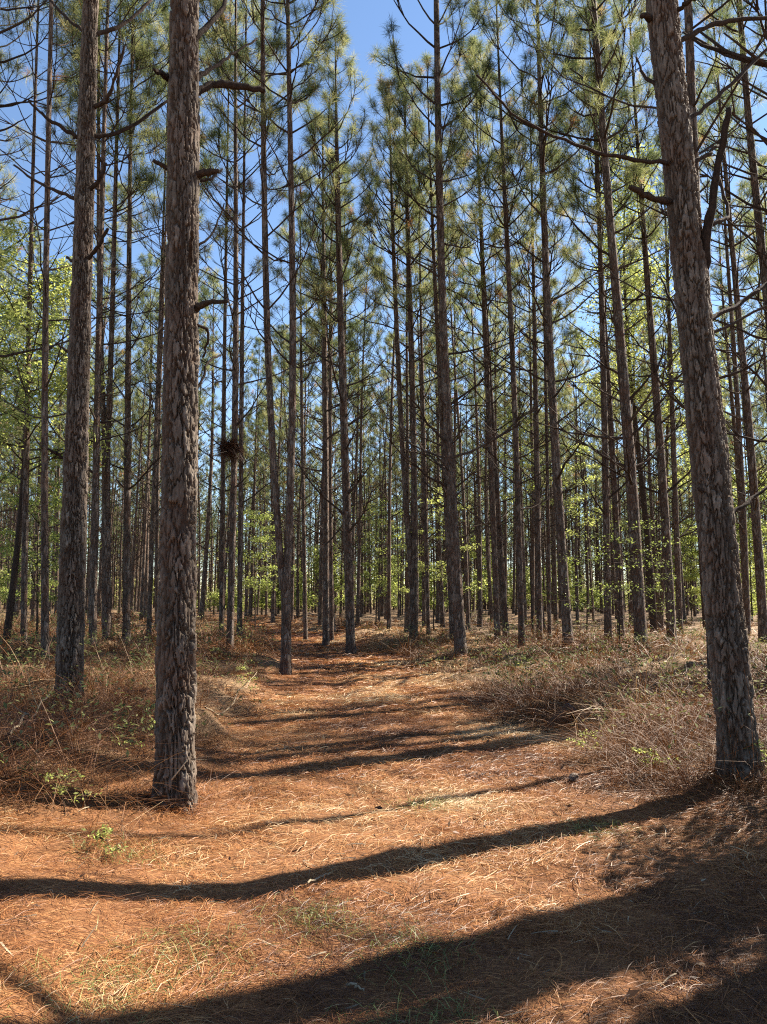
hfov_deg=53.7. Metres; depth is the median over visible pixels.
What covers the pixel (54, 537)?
leafy sapling
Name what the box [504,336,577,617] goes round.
pine tree
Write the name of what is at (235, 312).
pine tree
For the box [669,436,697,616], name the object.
pine tree
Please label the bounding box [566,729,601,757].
leafy sprig
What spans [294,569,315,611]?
understory shrub
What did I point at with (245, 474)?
pine tree
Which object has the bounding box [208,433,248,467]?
twig clump
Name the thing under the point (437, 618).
pine tree
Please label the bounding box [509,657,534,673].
leafy sprig
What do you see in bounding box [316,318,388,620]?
pine tree
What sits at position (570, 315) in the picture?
pine tree
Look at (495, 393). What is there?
pine tree
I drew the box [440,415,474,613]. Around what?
pine tree
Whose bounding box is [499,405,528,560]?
pine tree
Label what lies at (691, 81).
pine tree
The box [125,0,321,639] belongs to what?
pine tree
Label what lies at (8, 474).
broadleaf tree
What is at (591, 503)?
pine tree
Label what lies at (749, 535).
leafy sapling
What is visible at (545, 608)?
pine tree
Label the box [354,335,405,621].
pine tree
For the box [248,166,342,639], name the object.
pine tree
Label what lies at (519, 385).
pine tree
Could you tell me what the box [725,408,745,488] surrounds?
pine tree
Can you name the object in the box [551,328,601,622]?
pine tree
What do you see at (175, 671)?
pine tree
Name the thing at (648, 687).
fallen branch
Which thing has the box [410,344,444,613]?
pine tree
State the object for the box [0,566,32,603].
understory shrub
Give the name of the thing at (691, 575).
leafy sapling
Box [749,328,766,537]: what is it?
pine tree
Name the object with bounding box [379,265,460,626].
pine tree
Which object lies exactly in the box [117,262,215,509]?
pine tree
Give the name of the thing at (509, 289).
pine tree
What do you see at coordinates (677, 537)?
pine tree
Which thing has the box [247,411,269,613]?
pine tree
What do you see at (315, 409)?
pine tree
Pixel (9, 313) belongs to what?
broadleaf tree
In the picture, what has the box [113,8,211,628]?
pine tree
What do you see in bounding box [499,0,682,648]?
pine tree
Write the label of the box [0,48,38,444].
pine tree
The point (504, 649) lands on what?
leafy sprig
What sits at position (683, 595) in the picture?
pine tree
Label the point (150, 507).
pine tree
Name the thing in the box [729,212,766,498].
pine tree
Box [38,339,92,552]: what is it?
pine tree
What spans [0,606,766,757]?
brush leaves
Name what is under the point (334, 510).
pine tree
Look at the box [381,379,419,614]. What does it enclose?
pine tree
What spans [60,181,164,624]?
pine tree
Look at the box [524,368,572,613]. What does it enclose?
pine tree
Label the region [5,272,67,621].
pine tree
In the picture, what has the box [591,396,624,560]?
pine tree
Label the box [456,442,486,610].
pine tree
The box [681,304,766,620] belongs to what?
pine tree
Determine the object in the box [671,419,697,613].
pine tree
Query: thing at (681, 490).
broadleaf tree
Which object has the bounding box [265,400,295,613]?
pine tree
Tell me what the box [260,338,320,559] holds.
pine tree
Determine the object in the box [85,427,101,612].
pine tree
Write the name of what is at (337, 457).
pine tree
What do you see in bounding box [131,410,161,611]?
pine tree
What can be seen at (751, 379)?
pine tree
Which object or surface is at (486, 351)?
pine tree
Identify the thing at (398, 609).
pine tree
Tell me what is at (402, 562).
pine tree
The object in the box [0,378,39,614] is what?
pine tree
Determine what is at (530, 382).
pine tree
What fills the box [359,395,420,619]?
pine tree
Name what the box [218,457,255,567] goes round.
pine tree
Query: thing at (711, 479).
pine tree
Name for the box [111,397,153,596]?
pine tree
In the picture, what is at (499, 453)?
pine tree
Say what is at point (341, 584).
pine tree
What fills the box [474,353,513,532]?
pine tree
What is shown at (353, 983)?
fallen twig
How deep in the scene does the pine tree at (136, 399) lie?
60.28 m
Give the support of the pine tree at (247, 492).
on the ground at (284, 873)
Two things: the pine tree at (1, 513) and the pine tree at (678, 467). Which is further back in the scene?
the pine tree at (1, 513)
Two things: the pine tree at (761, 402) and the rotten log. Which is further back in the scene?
the pine tree at (761, 402)
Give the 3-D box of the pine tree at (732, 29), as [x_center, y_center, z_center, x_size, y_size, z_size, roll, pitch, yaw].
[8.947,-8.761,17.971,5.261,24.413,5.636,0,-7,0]
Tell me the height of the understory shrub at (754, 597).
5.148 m
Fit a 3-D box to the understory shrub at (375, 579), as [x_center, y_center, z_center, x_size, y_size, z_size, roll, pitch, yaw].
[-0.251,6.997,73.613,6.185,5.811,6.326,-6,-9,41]
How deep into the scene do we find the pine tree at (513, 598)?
71.15 m
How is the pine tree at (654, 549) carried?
on the ground at (284, 873)
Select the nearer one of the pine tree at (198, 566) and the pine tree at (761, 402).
the pine tree at (761, 402)
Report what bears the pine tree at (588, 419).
on the ground at (284, 873)
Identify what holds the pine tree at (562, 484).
on the ground at (284, 873)
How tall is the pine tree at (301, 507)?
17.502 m
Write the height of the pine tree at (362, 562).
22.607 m
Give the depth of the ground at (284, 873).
4.37 m
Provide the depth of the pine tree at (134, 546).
57.55 m
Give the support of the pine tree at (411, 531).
on the ground at (284, 873)
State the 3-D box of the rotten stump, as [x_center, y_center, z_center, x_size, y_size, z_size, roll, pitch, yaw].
[2.223,2.540,9.342,0.270,0.340,0.244,34,14,-11]
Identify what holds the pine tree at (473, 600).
on the ground at (284, 873)
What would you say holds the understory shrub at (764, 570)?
on the ground at (284, 873)
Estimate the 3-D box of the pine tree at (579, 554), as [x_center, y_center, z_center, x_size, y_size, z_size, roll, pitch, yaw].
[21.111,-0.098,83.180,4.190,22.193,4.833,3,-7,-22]
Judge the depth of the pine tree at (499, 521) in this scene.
26.93 m
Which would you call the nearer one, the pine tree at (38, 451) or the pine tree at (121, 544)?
the pine tree at (121, 544)
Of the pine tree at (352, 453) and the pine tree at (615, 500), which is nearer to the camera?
the pine tree at (615, 500)
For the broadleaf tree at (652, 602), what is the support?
on the ground at (284, 873)
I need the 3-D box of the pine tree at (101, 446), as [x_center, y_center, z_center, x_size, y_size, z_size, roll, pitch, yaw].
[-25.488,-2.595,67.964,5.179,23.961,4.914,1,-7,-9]
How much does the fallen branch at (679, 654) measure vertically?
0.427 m
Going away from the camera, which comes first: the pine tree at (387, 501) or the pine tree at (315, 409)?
the pine tree at (315, 409)
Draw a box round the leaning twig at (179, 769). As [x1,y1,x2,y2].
[171,758,188,779]
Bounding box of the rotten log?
[112,686,151,698]
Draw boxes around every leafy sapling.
[0,472,101,635]
[217,509,294,631]
[340,498,404,624]
[391,487,486,630]
[481,406,576,633]
[541,519,684,649]
[549,442,627,627]
[652,517,700,620]
[731,467,766,620]
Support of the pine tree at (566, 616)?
on the ground at (284, 873)
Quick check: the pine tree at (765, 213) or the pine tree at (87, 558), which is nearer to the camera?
the pine tree at (765, 213)
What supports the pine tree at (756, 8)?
on the ground at (284, 873)
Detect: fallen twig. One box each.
[307,872,329,883]
[346,982,363,990]
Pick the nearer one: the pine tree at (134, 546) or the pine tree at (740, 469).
the pine tree at (740, 469)
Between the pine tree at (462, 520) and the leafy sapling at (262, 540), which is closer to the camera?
the leafy sapling at (262, 540)
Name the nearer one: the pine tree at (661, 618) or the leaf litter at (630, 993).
the leaf litter at (630, 993)
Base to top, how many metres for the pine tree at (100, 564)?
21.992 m
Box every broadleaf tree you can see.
[0,207,124,647]
[0,294,89,567]
[559,124,684,631]
[657,305,748,628]
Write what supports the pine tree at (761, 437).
on the ground at (284, 873)
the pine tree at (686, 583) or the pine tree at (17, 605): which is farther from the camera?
the pine tree at (686, 583)
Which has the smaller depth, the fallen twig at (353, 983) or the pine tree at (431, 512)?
the fallen twig at (353, 983)
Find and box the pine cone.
[569,773,578,781]
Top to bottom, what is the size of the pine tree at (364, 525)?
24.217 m
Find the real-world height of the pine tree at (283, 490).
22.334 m
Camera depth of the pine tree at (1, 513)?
83.00 m
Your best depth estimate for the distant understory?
103.52 m
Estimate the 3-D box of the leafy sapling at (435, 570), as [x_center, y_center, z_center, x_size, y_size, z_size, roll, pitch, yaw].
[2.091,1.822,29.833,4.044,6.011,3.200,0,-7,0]
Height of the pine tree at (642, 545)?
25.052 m
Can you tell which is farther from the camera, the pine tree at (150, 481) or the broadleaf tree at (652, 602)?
the pine tree at (150, 481)
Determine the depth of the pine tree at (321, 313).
27.91 m
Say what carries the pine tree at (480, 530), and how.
on the ground at (284, 873)
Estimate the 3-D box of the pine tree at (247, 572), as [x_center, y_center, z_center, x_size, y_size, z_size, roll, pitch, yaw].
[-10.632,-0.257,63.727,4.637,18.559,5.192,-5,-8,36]
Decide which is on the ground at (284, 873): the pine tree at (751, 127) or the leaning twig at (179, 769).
the pine tree at (751, 127)
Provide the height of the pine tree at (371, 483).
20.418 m
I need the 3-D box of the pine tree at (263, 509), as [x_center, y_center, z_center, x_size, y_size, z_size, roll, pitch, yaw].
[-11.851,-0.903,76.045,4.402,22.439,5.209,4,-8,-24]
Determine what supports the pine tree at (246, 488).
on the ground at (284, 873)
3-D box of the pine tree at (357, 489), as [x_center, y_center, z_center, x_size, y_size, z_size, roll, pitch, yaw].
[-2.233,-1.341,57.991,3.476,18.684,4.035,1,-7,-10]
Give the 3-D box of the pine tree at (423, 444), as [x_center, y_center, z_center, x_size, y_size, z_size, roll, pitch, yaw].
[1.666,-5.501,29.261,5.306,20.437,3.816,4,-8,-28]
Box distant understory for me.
[1,528,756,610]
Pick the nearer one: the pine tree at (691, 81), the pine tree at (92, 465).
the pine tree at (691, 81)
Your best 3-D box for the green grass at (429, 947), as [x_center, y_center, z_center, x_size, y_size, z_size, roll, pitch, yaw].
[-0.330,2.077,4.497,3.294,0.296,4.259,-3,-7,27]
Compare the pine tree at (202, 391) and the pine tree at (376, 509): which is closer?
the pine tree at (202, 391)
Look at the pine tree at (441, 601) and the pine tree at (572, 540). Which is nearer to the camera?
the pine tree at (441, 601)
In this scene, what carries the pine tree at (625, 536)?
on the ground at (284, 873)
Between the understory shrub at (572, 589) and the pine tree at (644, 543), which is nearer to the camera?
the understory shrub at (572, 589)
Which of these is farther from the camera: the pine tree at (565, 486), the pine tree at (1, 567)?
the pine tree at (1, 567)
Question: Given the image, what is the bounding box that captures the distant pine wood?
[0,425,766,612]
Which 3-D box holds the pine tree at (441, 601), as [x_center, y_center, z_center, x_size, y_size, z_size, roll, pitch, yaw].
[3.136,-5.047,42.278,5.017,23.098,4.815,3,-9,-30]
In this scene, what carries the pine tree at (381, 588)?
on the ground at (284, 873)
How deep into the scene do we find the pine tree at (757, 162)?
12.40 m
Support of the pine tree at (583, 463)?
on the ground at (284, 873)
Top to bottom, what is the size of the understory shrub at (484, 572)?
6.779 m
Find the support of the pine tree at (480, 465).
on the ground at (284, 873)
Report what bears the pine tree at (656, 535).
on the ground at (284, 873)
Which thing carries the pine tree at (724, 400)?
on the ground at (284, 873)
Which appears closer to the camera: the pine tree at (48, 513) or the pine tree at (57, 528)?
the pine tree at (57, 528)
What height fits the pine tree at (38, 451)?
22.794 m
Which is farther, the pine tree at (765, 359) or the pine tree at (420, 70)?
the pine tree at (765, 359)
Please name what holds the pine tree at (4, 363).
on the ground at (284, 873)
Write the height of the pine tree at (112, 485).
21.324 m
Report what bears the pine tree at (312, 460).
on the ground at (284, 873)
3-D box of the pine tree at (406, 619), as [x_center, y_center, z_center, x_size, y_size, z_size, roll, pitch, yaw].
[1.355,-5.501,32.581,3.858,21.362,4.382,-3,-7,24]
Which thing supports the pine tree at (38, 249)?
on the ground at (284, 873)
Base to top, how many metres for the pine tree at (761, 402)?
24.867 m
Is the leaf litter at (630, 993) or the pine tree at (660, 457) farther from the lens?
the pine tree at (660, 457)
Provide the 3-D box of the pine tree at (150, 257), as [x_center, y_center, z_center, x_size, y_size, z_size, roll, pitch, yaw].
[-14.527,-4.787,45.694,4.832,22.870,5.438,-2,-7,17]
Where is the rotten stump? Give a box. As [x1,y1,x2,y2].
[547,702,578,729]
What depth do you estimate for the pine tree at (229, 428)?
86.46 m
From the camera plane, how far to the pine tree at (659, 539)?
70.32 m
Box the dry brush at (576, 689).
[0,607,766,865]
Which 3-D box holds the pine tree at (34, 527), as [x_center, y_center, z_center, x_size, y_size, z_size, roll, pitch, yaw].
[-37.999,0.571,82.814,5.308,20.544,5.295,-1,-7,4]
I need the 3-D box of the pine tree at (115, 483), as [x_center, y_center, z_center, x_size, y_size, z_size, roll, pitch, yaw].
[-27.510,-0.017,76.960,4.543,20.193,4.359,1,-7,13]
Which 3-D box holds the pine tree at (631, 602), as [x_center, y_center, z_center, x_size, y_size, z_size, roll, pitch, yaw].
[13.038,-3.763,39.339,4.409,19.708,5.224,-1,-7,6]
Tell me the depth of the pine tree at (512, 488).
73.76 m
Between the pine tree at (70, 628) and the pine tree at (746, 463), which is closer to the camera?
the pine tree at (70, 628)
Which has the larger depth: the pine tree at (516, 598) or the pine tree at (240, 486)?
the pine tree at (516, 598)
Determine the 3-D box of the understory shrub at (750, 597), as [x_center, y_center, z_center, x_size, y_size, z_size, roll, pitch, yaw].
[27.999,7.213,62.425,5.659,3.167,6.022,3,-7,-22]
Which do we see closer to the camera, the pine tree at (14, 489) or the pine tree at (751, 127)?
the pine tree at (751, 127)
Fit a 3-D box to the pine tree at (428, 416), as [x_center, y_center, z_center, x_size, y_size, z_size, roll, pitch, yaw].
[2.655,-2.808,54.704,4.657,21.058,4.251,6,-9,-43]
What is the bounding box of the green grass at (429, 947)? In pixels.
[0,791,645,1023]
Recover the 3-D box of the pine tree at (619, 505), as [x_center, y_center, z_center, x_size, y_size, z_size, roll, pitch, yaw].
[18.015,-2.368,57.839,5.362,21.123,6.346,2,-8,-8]
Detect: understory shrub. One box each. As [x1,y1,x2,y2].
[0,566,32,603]
[27,588,49,607]
[197,589,254,611]
[244,578,295,610]
[294,542,362,606]
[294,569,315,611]
[354,554,404,607]
[391,554,420,607]
[403,566,447,613]
[462,535,511,613]
[507,566,530,603]
[526,562,557,603]
[542,557,583,604]
[570,585,611,612]
[624,583,629,606]
[686,587,756,615]
[739,557,766,611]
[752,549,766,596]
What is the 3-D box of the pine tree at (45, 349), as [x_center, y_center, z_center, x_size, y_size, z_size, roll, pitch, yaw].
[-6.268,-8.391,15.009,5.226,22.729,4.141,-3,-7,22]
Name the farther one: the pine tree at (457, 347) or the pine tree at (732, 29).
the pine tree at (457, 347)
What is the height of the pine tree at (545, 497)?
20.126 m
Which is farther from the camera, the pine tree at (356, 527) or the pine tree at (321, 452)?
the pine tree at (356, 527)
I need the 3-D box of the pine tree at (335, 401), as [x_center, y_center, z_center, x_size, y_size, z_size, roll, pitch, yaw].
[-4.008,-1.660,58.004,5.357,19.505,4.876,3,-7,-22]
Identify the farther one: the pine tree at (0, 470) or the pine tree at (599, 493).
the pine tree at (599, 493)
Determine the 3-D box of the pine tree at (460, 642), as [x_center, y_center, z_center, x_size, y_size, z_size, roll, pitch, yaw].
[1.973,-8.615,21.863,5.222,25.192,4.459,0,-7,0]
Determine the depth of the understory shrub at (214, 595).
77.18 m
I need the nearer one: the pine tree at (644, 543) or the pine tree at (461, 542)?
the pine tree at (461, 542)
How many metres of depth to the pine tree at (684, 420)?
49.34 m
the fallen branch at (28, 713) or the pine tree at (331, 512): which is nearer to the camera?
the fallen branch at (28, 713)
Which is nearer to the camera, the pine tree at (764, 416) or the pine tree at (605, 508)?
the pine tree at (605, 508)
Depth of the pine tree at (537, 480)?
26.04 m
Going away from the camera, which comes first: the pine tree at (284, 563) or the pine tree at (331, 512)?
the pine tree at (284, 563)
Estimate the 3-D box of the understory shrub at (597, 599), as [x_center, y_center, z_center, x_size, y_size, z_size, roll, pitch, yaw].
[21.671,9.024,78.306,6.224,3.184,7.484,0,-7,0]
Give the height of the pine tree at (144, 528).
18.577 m
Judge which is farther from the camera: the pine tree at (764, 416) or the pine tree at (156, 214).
the pine tree at (764, 416)
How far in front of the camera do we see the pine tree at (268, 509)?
69.35 m
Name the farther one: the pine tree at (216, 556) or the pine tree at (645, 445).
the pine tree at (216, 556)
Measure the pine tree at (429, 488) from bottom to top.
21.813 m
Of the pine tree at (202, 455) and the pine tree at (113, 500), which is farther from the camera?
the pine tree at (113, 500)
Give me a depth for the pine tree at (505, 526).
51.85 m
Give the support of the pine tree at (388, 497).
on the ground at (284, 873)
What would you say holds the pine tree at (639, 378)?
on the ground at (284, 873)
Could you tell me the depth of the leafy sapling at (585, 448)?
33.17 m
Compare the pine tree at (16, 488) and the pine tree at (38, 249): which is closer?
the pine tree at (38, 249)
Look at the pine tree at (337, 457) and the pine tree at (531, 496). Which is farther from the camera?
the pine tree at (337, 457)
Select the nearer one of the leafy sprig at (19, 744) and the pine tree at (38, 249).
the leafy sprig at (19, 744)
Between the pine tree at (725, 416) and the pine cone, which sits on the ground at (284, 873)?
the pine tree at (725, 416)
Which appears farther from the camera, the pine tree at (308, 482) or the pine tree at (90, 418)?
the pine tree at (308, 482)
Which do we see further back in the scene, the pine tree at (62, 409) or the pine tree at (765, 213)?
the pine tree at (62, 409)
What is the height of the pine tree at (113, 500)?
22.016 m
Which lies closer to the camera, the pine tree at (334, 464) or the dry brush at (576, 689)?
the dry brush at (576, 689)
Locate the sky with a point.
(365, 22)
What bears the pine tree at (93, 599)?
on the ground at (284, 873)
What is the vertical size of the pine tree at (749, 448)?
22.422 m
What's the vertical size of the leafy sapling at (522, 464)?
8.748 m
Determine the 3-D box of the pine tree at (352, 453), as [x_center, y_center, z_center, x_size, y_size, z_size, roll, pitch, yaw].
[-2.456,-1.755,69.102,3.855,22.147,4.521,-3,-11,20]
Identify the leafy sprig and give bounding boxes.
[0,741,39,786]
[39,768,102,810]
[82,824,127,856]
[110,700,155,767]
[236,664,256,691]
[494,643,513,657]
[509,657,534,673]
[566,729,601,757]
[632,747,680,772]
[745,739,766,771]
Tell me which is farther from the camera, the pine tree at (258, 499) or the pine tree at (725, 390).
the pine tree at (258, 499)
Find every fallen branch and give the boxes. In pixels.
[8,681,54,735]
[204,663,256,715]
[601,662,681,712]
[661,644,697,663]
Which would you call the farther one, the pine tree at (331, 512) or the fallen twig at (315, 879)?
the pine tree at (331, 512)
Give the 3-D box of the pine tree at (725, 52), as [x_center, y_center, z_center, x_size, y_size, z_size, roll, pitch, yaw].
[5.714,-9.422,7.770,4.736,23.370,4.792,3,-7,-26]
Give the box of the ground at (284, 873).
[0,601,766,1023]
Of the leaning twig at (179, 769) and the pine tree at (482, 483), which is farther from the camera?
the pine tree at (482, 483)
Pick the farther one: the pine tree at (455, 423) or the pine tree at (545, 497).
the pine tree at (545, 497)
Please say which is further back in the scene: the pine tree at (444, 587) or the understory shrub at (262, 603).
the pine tree at (444, 587)
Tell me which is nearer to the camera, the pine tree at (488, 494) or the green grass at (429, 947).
the green grass at (429, 947)
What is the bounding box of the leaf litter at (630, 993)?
[0,681,757,1010]
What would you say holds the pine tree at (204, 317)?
on the ground at (284, 873)
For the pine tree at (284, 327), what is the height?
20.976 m
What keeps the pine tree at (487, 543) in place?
on the ground at (284, 873)
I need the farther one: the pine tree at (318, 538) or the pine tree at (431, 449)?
the pine tree at (318, 538)
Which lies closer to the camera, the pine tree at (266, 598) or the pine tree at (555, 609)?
the pine tree at (555, 609)
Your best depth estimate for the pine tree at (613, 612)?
67.63 m
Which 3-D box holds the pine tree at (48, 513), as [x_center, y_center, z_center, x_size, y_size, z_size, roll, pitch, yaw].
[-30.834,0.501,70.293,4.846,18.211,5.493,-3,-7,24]
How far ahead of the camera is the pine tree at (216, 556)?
82.39 m
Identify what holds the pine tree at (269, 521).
on the ground at (284, 873)
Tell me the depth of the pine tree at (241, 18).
23.07 m
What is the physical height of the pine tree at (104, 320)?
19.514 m
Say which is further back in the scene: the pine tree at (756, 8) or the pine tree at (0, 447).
the pine tree at (0, 447)
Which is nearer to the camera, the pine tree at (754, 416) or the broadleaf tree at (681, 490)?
the broadleaf tree at (681, 490)
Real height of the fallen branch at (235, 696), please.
0.478 m
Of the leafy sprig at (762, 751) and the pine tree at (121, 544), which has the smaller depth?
the leafy sprig at (762, 751)
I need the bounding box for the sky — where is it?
[0,0,766,599]
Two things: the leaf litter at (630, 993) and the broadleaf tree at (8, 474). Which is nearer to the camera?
the leaf litter at (630, 993)
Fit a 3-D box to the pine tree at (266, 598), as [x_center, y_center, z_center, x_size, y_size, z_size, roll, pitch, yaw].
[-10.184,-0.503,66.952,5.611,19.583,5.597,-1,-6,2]
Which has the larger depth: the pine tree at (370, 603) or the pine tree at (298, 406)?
the pine tree at (370, 603)
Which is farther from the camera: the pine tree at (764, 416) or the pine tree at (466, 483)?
the pine tree at (466, 483)
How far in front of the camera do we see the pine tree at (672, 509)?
82.84 m
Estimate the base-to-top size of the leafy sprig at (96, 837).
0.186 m
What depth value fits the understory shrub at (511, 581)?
88.55 m
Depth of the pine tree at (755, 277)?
31.07 m
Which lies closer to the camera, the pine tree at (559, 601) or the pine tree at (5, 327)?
the pine tree at (5, 327)
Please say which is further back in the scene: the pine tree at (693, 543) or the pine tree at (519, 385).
the pine tree at (693, 543)
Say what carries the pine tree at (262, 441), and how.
on the ground at (284, 873)
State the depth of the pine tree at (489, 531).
59.55 m
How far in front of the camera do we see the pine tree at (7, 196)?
30.75 m
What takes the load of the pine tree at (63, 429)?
on the ground at (284, 873)
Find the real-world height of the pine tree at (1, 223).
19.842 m
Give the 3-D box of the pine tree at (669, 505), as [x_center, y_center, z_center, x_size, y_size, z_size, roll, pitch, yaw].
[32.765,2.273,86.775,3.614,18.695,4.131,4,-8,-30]
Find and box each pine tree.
[0,0,70,415]
[0,0,108,357]
[0,0,129,647]
[0,0,210,664]
[0,0,231,648]
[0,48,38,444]
[0,179,41,479]
[0,216,25,453]
[0,245,21,460]
[0,249,33,412]
[0,287,60,617]
[0,358,31,550]
[0,378,16,524]
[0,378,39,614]
[0,388,34,555]
[0,392,48,569]
[0,410,40,608]
[0,422,15,566]
[0,425,18,609]
[0,448,13,570]
[1,225,57,543]
[1,362,40,551]
[3,436,35,540]
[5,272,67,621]
[13,0,167,710]
[28,424,63,613]
[28,429,54,609]
[29,387,65,614]
[30,260,70,618]
[30,396,50,536]
[33,378,91,559]
[34,0,203,644]
[36,0,170,641]
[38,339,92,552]
[49,235,143,624]
[51,334,101,541]
[59,337,117,511]
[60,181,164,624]
[61,378,111,552]
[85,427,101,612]
[85,447,101,602]
[86,399,123,566]
[86,414,121,607]
[87,359,124,552]
[87,385,114,552]
[88,335,144,616]
[88,417,122,569]
[92,4,261,638]
[101,248,164,618]
[101,373,145,612]
[107,0,333,649]
[111,337,161,614]
[111,338,147,614]
[111,377,152,568]
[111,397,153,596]
[112,487,135,608]
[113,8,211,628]
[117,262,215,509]
[120,391,160,567]
[123,298,164,618]
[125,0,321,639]
[131,213,230,524]
[131,367,200,547]
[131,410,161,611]
[131,427,160,609]
[140,416,153,574]
[143,0,287,638]
[151,0,265,814]
[152,382,205,499]
[160,276,227,544]
[160,337,221,549]
[165,0,372,674]
[197,270,253,618]
[197,329,258,615]
[197,389,219,615]
[197,411,209,494]
[200,456,230,614]
[210,336,283,618]
[210,456,237,570]
[213,425,248,567]
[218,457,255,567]
[219,416,267,565]
[219,428,263,576]
[225,401,281,617]
[226,430,258,574]
[227,323,319,622]
[243,360,297,618]
[244,419,277,615]
[245,405,286,614]
[246,397,283,614]
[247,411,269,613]
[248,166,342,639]
[251,329,321,618]
[255,461,285,611]
[256,109,396,645]
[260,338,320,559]
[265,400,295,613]
[268,373,312,544]
[268,414,295,562]
[271,351,321,615]
[272,261,336,621]
[273,250,383,631]
[273,368,309,591]
[276,383,314,608]
[280,177,397,640]
[282,463,317,566]
[285,192,371,625]
[292,21,390,653]
[294,405,341,613]
[295,418,321,612]
[296,452,318,612]
[299,370,364,557]
[304,61,477,638]
[305,352,350,560]
[312,410,351,559]
[313,434,353,613]
[314,159,409,530]
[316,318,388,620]
[320,225,390,626]
[320,437,356,597]
[332,336,371,616]
[332,378,375,616]
[333,388,369,558]
[335,357,383,614]
[341,439,366,611]
[349,388,377,613]
[349,389,385,613]
[352,118,487,632]
[354,150,442,631]
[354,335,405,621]
[354,374,400,615]
[356,152,438,630]
[357,50,505,639]
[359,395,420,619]
[363,389,401,607]
[363,410,399,561]
[363,450,386,612]
[364,0,542,655]
[372,441,402,571]
[374,336,405,617]
[374,340,436,620]
[374,410,430,615]
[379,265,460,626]
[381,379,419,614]
[388,334,453,536]
[389,365,444,619]
[391,227,481,626]
[398,363,434,612]
[410,328,473,622]
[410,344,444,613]
[414,187,506,628]
[417,386,456,614]
[417,448,459,612]
[419,258,524,626]
[420,420,443,552]
[420,455,444,572]
[422,27,555,639]
[423,51,557,639]
[424,223,488,537]
[425,331,484,554]
[428,0,577,646]
[430,418,472,589]
[432,475,445,611]
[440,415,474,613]
[442,332,485,617]
[453,382,509,593]
[456,426,481,573]
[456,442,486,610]
[457,293,527,621]
[458,365,513,612]
[460,327,511,614]
[464,0,635,646]
[465,226,521,624]
[465,429,501,611]
[468,392,512,562]
[471,78,598,642]
[471,272,526,595]
[471,440,511,610]
[473,427,512,551]
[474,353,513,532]
[476,0,766,786]
[480,297,543,622]
[484,229,594,629]
[490,102,625,638]
[497,383,533,613]
[497,392,541,559]
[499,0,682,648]
[499,380,544,614]
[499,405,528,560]
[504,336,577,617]
[507,424,545,553]
[512,0,766,692]
[512,368,569,596]
[512,380,552,613]
[522,278,600,620]
[523,296,578,618]
[523,407,569,611]
[523,408,579,611]
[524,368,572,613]
[525,375,586,564]
[535,6,685,640]
[540,347,578,554]
[547,0,721,642]
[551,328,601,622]
[553,0,680,641]
[554,308,612,616]
[559,392,582,603]
[560,336,610,621]
[562,405,591,611]
[563,418,592,611]
[572,387,602,613]
[573,377,611,613]
[574,432,601,612]
[585,374,627,618]
[588,353,653,617]
[589,445,644,576]
[591,246,688,542]
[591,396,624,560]
[591,440,612,562]
[592,386,624,614]
[594,136,728,632]
[598,260,683,627]
[598,394,660,555]
[610,353,649,558]
[611,392,629,613]
[612,281,688,618]
[623,440,661,607]
[625,421,671,570]
[631,192,693,629]
[632,358,672,619]
[634,322,690,622]
[636,401,650,611]
[641,404,679,576]
[641,413,671,590]
[646,0,766,642]
[648,0,766,442]
[652,463,683,550]
[654,399,691,554]
[655,59,766,636]
[663,316,733,546]
[664,361,738,560]
[664,405,695,615]
[669,394,689,513]
[669,419,687,574]
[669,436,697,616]
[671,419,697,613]
[678,458,698,613]
[681,207,766,631]
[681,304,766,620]
[682,31,766,67]
[684,0,766,211]
[691,352,745,534]
[700,10,766,356]
[700,58,766,232]
[713,154,766,467]
[719,369,734,464]
[722,0,766,140]
[722,312,766,620]
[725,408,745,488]
[727,368,763,599]
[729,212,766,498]
[729,310,766,541]
[737,375,766,564]
[742,175,766,517]
[743,341,765,536]
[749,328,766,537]
[752,374,766,560]
[753,386,766,523]
[754,398,766,518]
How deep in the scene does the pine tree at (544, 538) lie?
61.05 m
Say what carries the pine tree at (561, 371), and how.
on the ground at (284, 873)
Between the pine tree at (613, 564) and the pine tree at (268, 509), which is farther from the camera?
the pine tree at (268, 509)
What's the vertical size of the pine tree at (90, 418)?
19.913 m
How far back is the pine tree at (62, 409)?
49.73 m
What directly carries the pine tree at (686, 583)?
on the ground at (284, 873)
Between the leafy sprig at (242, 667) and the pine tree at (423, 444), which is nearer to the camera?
the leafy sprig at (242, 667)
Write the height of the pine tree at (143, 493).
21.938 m
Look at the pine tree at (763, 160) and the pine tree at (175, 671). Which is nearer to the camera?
the pine tree at (175, 671)
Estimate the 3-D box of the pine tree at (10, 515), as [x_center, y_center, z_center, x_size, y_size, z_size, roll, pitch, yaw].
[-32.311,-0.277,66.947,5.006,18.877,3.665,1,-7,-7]
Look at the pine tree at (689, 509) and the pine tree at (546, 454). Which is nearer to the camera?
the pine tree at (546, 454)
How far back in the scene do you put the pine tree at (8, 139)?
21.77 m
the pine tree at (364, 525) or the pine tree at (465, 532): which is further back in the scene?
the pine tree at (364, 525)
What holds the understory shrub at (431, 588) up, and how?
on the ground at (284, 873)
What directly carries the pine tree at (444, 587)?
on the ground at (284, 873)
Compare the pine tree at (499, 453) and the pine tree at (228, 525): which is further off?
the pine tree at (499, 453)

